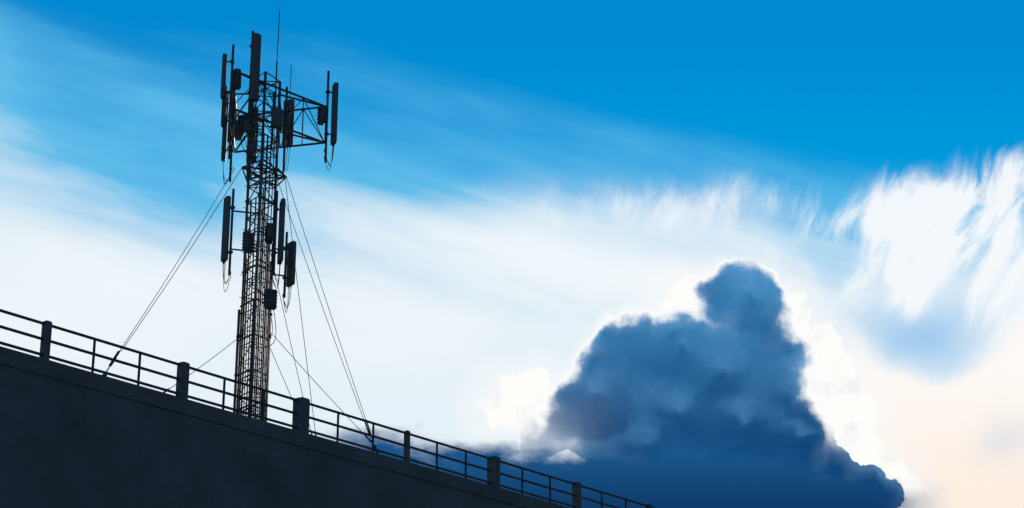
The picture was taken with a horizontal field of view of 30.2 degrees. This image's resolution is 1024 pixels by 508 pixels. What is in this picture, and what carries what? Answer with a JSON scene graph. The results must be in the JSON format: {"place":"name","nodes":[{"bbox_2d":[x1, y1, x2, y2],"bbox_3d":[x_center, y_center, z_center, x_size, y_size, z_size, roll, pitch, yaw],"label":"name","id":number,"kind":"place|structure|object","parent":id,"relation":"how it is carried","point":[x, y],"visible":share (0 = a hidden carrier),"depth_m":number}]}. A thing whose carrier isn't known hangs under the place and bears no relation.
{"place":"outdoors","nodes":[
{"label":"outdoors","id":0,"kind":"place"},
{"bbox_2d":[225,9,332,421],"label":"lattice tower","id":1,"kind":"structure","parent":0,"point":[233,116],"depth_m":48.52},
{"bbox_2d":[233,309,240,412],"bbox_3d":[-6.853,3.010,47.131,0.070,3.400,0.070,-13,-23,33],"label":"cell tower conduit","id":2,"kind":"object","parent":1,"relation":"attached to","point":[236,358],"visible":0.65,"depth_m":47.25},
{"bbox_2d":[222,97,334,420],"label":"cables","id":3,"kind":"object","parent":1,"relation":"attached to","point":[265,323],"visible":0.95,"depth_m":47.42},
{"bbox_2d":[220,33,338,286],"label":"panel antennas","id":4,"kind":"object","parent":1,"relation":"attached to","point":[277,117],"visible":0.91,"depth_m":48.40},
{"bbox_2d":[233,68,325,309],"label":"remote radio units","id":5,"kind":"object","parent":1,"relation":"attached to","point":[243,125],"visible":0.94,"depth_m":48.05},
{"bbox_2d":[0,346,568,507],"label":"building wall","id":6,"kind":"structure","parent":0,"point":[72,437],"depth_m":41.72},
{"bbox_2d":[39,320,651,507],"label":"railing posts","id":7,"kind":"object","parent":6,"relation":"on","point":[301,408],"visible":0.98,"depth_m":45.75},
{"bbox_2d":[0,309,655,507],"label":"railing rails","id":8,"kind":"object","parent":7,"relation":"attached to","point":[263,418],"visible":1,"depth_m":45.16},
{"bbox_2d":[0,0,1023,507],"label":"sky","id":9,"kind":"structure","parent":0,"point":[658,253]},
{"bbox_3d":[-6.407,4.433,46.423,1.200,0.310,1.200,-13,-23,33],"label":"tower plinth","id":10,"kind":"object","parent":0,"visible":0},
{"bbox_2d":[106,168,374,445],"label":"guy wires","id":11,"kind":"object","parent":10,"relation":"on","point":[119,352],"visible":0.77,"depth_m":48.53}
]}

